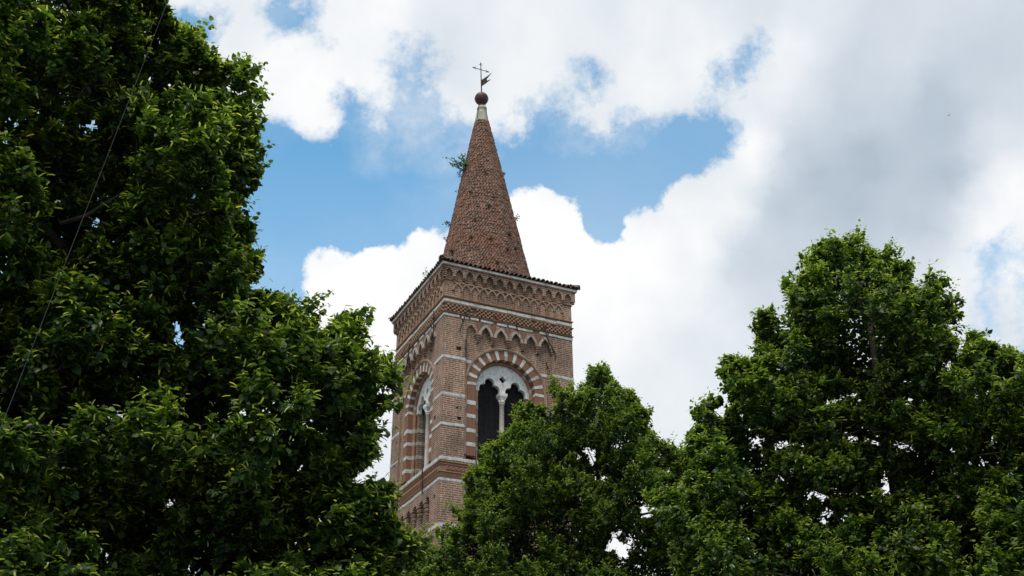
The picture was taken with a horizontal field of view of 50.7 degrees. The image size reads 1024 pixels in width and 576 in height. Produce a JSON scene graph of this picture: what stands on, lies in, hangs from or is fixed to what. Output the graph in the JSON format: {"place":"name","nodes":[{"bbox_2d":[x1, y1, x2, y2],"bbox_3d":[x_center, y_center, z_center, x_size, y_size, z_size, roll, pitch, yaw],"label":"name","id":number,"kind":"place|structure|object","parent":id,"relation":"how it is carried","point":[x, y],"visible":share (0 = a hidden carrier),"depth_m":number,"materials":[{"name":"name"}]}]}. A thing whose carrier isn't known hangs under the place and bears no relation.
{"place":"outdoors","nodes":[
{"label":"outdoors","id":0,"kind":"place"},
{"bbox_2d":[0,1,167,428],"bbox_3d":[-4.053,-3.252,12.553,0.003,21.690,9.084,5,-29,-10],"label":"overhead cable","id":1,"kind":"object","parent":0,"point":[77,232],"visible":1,"depth_m":9.15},
{"bbox_2d":[388,63,579,572],"bbox_3d":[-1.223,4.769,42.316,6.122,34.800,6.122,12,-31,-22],"label":"bell tower","id":2,"kind":"structure","parent":0,"point":[484,342],"depth_m":41.47,"materials":[{"name":"brick"}]},
{"bbox_2d":[400,359,433,483],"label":"window","id":3,"kind":"structure","parent":2,"relation":"in","point":[416,426],"depth_m":41.60,"materials":[{"name":"brown brick"}]},
{"bbox_2d":[443,153,469,174],"bbox_3d":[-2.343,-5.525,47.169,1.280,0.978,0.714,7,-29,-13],"label":"shrub","id":4,"kind":"object","parent":2,"relation":"on","point":[463,165],"visible":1,"depth_m":47.12,"materials":[{"name":"green plant"}]},
{"bbox_2d":[464,348,546,459],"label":"window","id":5,"kind":"structure","parent":2,"relation":"in","point":[512,367],"depth_m":40.44,"materials":[{"name":"white stone"}]},
{"bbox_2d":[1,0,1023,575],"label":"sky","id":6,"kind":"structure","parent":0,"point":[667,161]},
{"label":"ground","id":7,"kind":"structure","parent":0,"visible":0},
{"bbox_2d":[0,0,440,575],"bbox_3d":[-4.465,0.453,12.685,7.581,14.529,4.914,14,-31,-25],"label":"linden tree","id":8,"kind":"object","parent":7,"relation":"on","point":[88,486],"visible":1,"depth_m":11.68,"materials":[{"name":"green plant"}]},
{"bbox_2d":[403,359,713,575],"bbox_3d":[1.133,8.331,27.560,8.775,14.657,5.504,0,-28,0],"label":"linden tree","id":9,"kind":"object","parent":7,"relation":"on","point":[597,511],"visible":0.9,"depth_m":28.02,"materials":[{"name":"green plant"}]},
{"bbox_2d":[640,219,1023,575],"bbox_3d":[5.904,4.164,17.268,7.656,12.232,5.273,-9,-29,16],"label":"linden tree","id":10,"kind":"object","parent":7,"relation":"on","point":[925,519],"visible":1,"depth_m":17.20,"materials":[{"name":"green plant"}]}
]}

